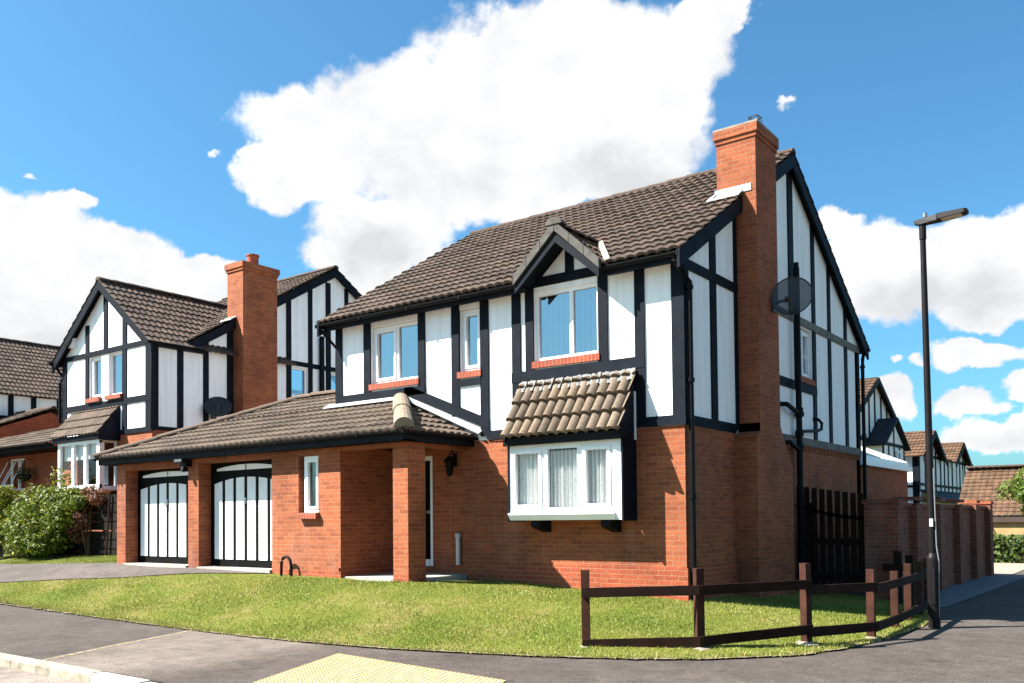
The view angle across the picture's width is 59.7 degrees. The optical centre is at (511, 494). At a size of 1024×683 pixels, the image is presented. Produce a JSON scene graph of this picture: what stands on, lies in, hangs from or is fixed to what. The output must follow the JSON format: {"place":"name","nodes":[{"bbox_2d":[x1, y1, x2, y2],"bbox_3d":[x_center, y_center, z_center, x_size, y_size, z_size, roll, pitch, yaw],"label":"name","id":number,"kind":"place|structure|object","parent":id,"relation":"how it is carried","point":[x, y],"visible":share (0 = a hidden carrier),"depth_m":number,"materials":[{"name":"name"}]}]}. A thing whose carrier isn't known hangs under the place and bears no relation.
{"place":"outdoors","nodes":[
{"label":"outdoors","id":0,"kind":"place"},
{"bbox_2d":[0,337,61,445],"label":"brick house","id":1,"kind":"structure","parent":0,"point":[29,381],"depth_m":35.25,"materials":[{"name":"paint"}]},
{"bbox_2d":[0,666,83,682],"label":"road","id":2,"kind":"structure","parent":0,"point":[9,675],"depth_m":9.89,"materials":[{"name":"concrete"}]},
{"bbox_2d":[0,653,102,682],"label":"kerb","id":3,"kind":"structure","parent":2,"relation":"on","point":[69,672],"depth_m":10.09,"materials":[{"name":"concrete"}]},
{"bbox_2d":[90,672,154,682],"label":"dropped kerb","id":4,"kind":"structure","parent":2,"relation":"on","point":[102,677],"depth_m":9.30,"materials":[{"name":"grey concrete"}]},
{"bbox_2d":[0,563,261,581],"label":"driveway","id":5,"kind":"structure","parent":0,"point":[19,572],"depth_m":19.37,"materials":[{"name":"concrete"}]},
{"bbox_2d":[0,554,927,659],"bbox_3d":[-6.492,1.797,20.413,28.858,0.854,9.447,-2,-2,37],"label":"lawn","id":6,"kind":"structure","parent":0,"point":[371,605],"depth_m":13.07,"materials":[{"name":"plant"}]},
{"bbox_2d":[0,484,19,557],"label":"shrub","id":7,"kind":"object","parent":6,"relation":"on","point":[7,496],"visible":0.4,"depth_m":25.26,"materials":[{"name":"green plant"}]},
{"bbox_2d":[0,466,89,557],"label":"shrub","id":8,"kind":"object","parent":6,"relation":"on","point":[38,531],"visible":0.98,"depth_m":23.58,"materials":[{"name":"green plant"}]},
{"bbox_2d":[2,493,116,555],"bbox_3d":[-12.382,0.945,24.438,10.650,1.803,0.210,-2,-2,37],"label":"board fence","id":9,"kind":"object","parent":6,"relation":"on","point":[106,516],"visible":0.25,"depth_m":23.13,"materials":[{"name":"brown wood"}]},
{"bbox_2d":[62,485,109,555],"bbox_3d":[-11.085,0.709,23.338,1.556,1.895,0.848,-2,-2,37],"label":"shrub","id":10,"kind":"object","parent":6,"relation":"on","point":[82,521],"visible":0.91,"depth_m":23.19,"materials":[{"name":"red plant"}]},
{"bbox_2d":[68,539,116,549],"bbox_3d":[-11.700,1.514,25.284,10.700,0.700,1.900,-2,-2,37],"label":"raised bed","id":11,"kind":"object","parent":6,"relation":"on","point":[95,548],"depth_m":23.56,"materials":[{"name":"wood"}]},
{"bbox_2d":[280,555,292,576],"bbox_3d":[-4.104,1.323,16.216,0.342,0.425,0.052,-2,-2,37],"label":"metal hoop","id":12,"kind":"object","parent":6,"relation":"on","point":[290,564],"visible":0.9,"depth_m":16.18,"materials":[{"name":"black metal"}]},
{"bbox_2d":[580,558,927,650],"bbox_3d":[4.260,1.477,12.100,7.509,1.220,1.715,1,-2,-34],"label":"knee rail fence","id":13,"kind":"object","parent":6,"relation":"on","point":[805,629],"visible":0.68,"depth_m":10.69,"materials":[{"name":"wood"}]},
{"bbox_2d":[882,551,914,605],"bbox_3d":[6.708,1.547,15.457,0.500,1.120,0.170,-2,-2,37],"label":"garden fence","id":14,"kind":"object","parent":6,"relation":"on","point":[897,565],"visible":0.57,"depth_m":15.43,"materials":[{"name":"black wood"}]},
{"bbox_2d":[0,579,1023,682],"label":"footpath","id":15,"kind":"structure","parent":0,"point":[978,638],"depth_m":10.12,"materials":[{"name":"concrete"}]},
{"bbox_2d":[42,630,193,659],"bbox_3d":[-5.114,1.975,11.841,0.126,0.001,2.933,-1,-2,16],"label":"patch joint","id":16,"kind":"object","parent":15,"relation":"on","point":[114,645],"visible":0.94,"depth_m":11.62,"materials":[{"name":"beige concrete"}]},
{"bbox_2d":[45,630,333,677],"bbox_3d":[-3.851,1.939,10.904,4.127,0.001,2.700,-2,-2,37],"label":"asphalt patch","id":17,"kind":"object","parent":15,"relation":"on","point":[165,656],"visible":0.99,"depth_m":10.83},
{"bbox_2d":[253,653,505,682],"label":"tactile paving","id":18,"kind":"structure","parent":15,"relation":"on","point":[339,668],"depth_m":9.24,"materials":[{"name":"yellow concrete"}]},
{"bbox_2d":[0,603,927,658],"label":"lawn edge","id":19,"kind":"object","parent":15,"relation":"on","point":[483,652],"visible":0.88,"depth_m":10.89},
{"bbox_2d":[914,208,968,628],"bbox_3d":[6.121,-1.006,12.591,0.704,6.077,0.220,-2,-2,37],"label":"street lamp","id":20,"kind":"object","parent":15,"relation":"on","point":[933,586],"visible":0.97,"depth_m":12.68,"materials":[{"name":"metal"}]},
{"bbox_2d":[929,567,935,604],"bbox_3d":[5.940,1.294,12.603,0.070,0.520,0.012,-2,-2,37],"label":"access door","id":21,"kind":"structure","parent":20,"relation":"in","point":[931,570],"depth_m":12.60,"materials":[{"name":"paint"}]},
{"bbox_2d":[0,0,1023,470],"label":"sky","id":22,"kind":"structure","parent":0,"point":[163,145],"materials":[{"name":"blue"}]},
{"bbox_2d":[915,575,1023,606],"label":"side path","id":23,"kind":"structure","parent":0,"point":[957,593],"depth_m":19.44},
{"bbox_2d":[994,563,1023,574],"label":"pavement","id":24,"kind":"structure","parent":0,"point":[1006,568],"depth_m":28.94,"materials":[{"name":"beige concrete"}]},
{"bbox_2d":[1012,570,1023,578],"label":"side road","id":25,"kind":"structure","parent":0,"point":[1021,572],"depth_m":25.41,"materials":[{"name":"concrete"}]},
{"bbox_3d":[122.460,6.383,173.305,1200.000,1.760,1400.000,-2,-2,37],"label":"ground","id":26,"kind":"structure","parent":0,"visible":0},
{"bbox_2d":[0,254,362,530],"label":"brick house","id":27,"kind":"structure","parent":26,"relation":"on","point":[135,362],"depth_m":25.46,"materials":[{"name":"paint"}]},
{"bbox_2d":[0,458,25,492],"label":"window","id":28,"kind":"structure","parent":27,"relation":"in","point":[15,463],"depth_m":29.60,"materials":[{"name":"white plastic"}]},
{"bbox_2d":[14,458,33,483],"bbox_3d":[-15.631,-0.748,28.554,0.624,0.830,0.614,-1,-2,15],"label":"hanging basket","id":29,"kind":"object","parent":27,"relation":"attached to","point":[23,476],"visible":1,"depth_m":28.45,"materials":[{"name":"green plastic"}]},
{"bbox_2d":[49,405,120,490],"bbox_3d":[-11.962,-1.254,24.906,2.570,2.338,0.711,-2,-2,37],"label":"bay window","id":30,"kind":"structure","parent":27,"relation":"in","point":[82,447],"depth_m":24.59,"materials":[{"name":"white plastic"}]},
{"bbox_2d":[85,356,101,402],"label":"window","id":31,"kind":"structure","parent":27,"relation":"in","point":[95,398],"depth_m":25.46,"materials":[{"name":"white plastic"}]},
{"bbox_2d":[104,352,121,399],"bbox_3d":[-10.907,-3.280,24.697,0.810,1.305,0.352,-2,-2,37],"label":"window","id":32,"kind":"structure","parent":27,"relation":"in","point":[117,395],"depth_m":24.90,"materials":[{"name":"white plastic"}]},
{"bbox_2d":[204,397,231,418],"bbox_3d":[-8.169,-2.431,24.764,0.626,0.627,0.671,-2,-2,37],"label":"satellite dish","id":33,"kind":"object","parent":27,"relation":"attached to","point":[215,407],"visible":1,"depth_m":24.81,"materials":[{"name":"black metal"}]},
{"bbox_2d":[292,367,305,395],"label":"window","id":34,"kind":"structure","parent":27,"relation":"in","point":[300,369],"depth_m":27.76,"materials":[{"name":"white plastic"}]},
{"bbox_2d":[92,114,912,600],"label":"brick house","id":35,"kind":"structure","parent":26,"relation":"on","point":[640,386],"depth_m":15.43,"materials":[{"name":"brick"}]},
{"bbox_2d":[138,467,187,563],"bbox_3d":[-7.406,0.463,19.202,2.370,2.025,0.124,-2,-2,37],"label":"garage door","id":36,"kind":"structure","parent":35,"relation":"in","point":[162,493],"depth_m":19.30,"materials":[{"name":"white paint"}]},
{"bbox_2d":[211,459,271,567],"bbox_3d":[-5.240,0.386,17.583,2.320,2.085,0.124,-2,-2,37],"label":"garage door","id":37,"kind":"structure","parent":35,"relation":"in","point":[241,492],"depth_m":17.65,"materials":[{"name":"white paint"}]},
{"bbox_2d":[297,456,319,518],"bbox_3d":[-3.618,-0.126,16.045,0.505,1.130,0.220,-2,-2,37],"label":"window","id":38,"kind":"structure","parent":35,"relation":"in","point":[311,497],"depth_m":16.12,"materials":[{"name":"white plastic"}]},
{"bbox_2d":[368,321,418,390],"bbox_3d":[-2.172,-2.635,17.059,1.310,1.215,0.315,-2,-2,37],"label":"window","id":39,"kind":"structure","parent":35,"relation":"in","point":[382,336],"depth_m":17.22,"materials":[{"name":"white plastic"}]},
{"bbox_2d":[425,456,432,565],"bbox_3d":[-1.792,0.314,16.661,0.950,2.020,0.190,-2,-2,37],"label":"front door","id":40,"kind":"structure","parent":35,"relation":"in","point":[428,459],"depth_m":16.48,"materials":[{"name":"white plastic"}]},
{"bbox_2d":[457,308,480,378],"bbox_3d":[-0.687,-2.686,15.937,0.546,1.225,0.296,-2,-2,37],"label":"window","id":41,"kind":"structure","parent":35,"relation":"in","point":[469,370],"depth_m":16.00,"materials":[{"name":"white plastic"}]},
{"bbox_2d":[532,282,599,368],"bbox_3d":[0.935,-2.761,14.713,1.320,1.275,0.277,-2,-2,37],"label":"window","id":42,"kind":"structure","parent":35,"relation":"in","point":[571,301],"depth_m":14.76,"materials":[{"name":"white plastic"}]},
{"bbox_2d":[500,368,636,531],"bbox_3d":[0.873,-0.667,14.193,2.280,2.550,0.659,-2,-2,37],"label":"bay window","id":43,"kind":"structure","parent":35,"relation":"in","point":[597,479],"depth_m":14.07,"materials":[{"name":"white plastic"}]},
{"bbox_2d":[770,277,812,314],"bbox_3d":[4.624,-3.340,15.003,0.505,0.696,0.730,1,-2,-40],"label":"satellite dish","id":44,"kind":"object","parent":35,"relation":"attached to","point":[791,295],"visible":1,"depth_m":15.05,"materials":[{"name":"grey metal"}]},
{"bbox_2d":[801,330,815,386],"bbox_3d":[5.780,-2.739,17.758,0.190,1.095,0.960,-2,-2,37],"label":"window","id":45,"kind":"structure","parent":35,"relation":"in","point":[804,335],"depth_m":18.00,"materials":[{"name":"white plastic"}]},
{"bbox_2d":[860,377,910,460],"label":"brick house","id":46,"kind":"structure","parent":26,"relation":"on","point":[885,433],"depth_m":48.96,"materials":[{"name":"paint"}]},
{"bbox_2d":[896,451,900,459],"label":"window","id":47,"kind":"structure","parent":46,"relation":"in","point":[898,453],"depth_m":49.64,"materials":[{"name":"white plastic"}]},
{"bbox_2d":[862,497,993,601],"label":"boundary wall","id":48,"kind":"structure","parent":26,"relation":"on","point":[965,544],"depth_m":18.79,"materials":[{"name":"brick"}]},
{"bbox_2d":[796,486,864,584],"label":"slatted gate","id":49,"kind":"structure","parent":48,"relation":"attached to","point":[813,541],"depth_m":16.63,"materials":[{"name":"black wood"}]},
{"bbox_2d":[904,430,972,504],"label":"brick house","id":50,"kind":"structure","parent":26,"relation":"on","point":[951,461],"depth_m":58.13,"materials":[{"name":"paint"}]},
{"bbox_2d":[953,468,956,485],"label":"window","id":51,"kind":"structure","parent":50,"relation":"in","point":[953,468],"depth_m":62.62,"materials":[{"name":"white plastic"}]},
{"bbox_2d":[959,464,1023,541],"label":"bungalow","id":52,"kind":"object","parent":26,"relation":"on","point":[981,484],"visible":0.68,"depth_m":46.21,"materials":[{"name":"brown tile"}]},
{"bbox_2d":[993,532,1023,562],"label":"hedge","id":53,"kind":"object","parent":26,"relation":"on","point":[1009,548],"visible":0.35,"depth_m":35.08,"materials":[{"name":"green plant"}]},
{"bbox_2d":[995,467,1023,514],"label":"tree","id":54,"kind":"object","parent":26,"relation":"on","point":[1017,491],"visible":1,"depth_m":32.16,"materials":[{"name":"green plant"}]}
]}

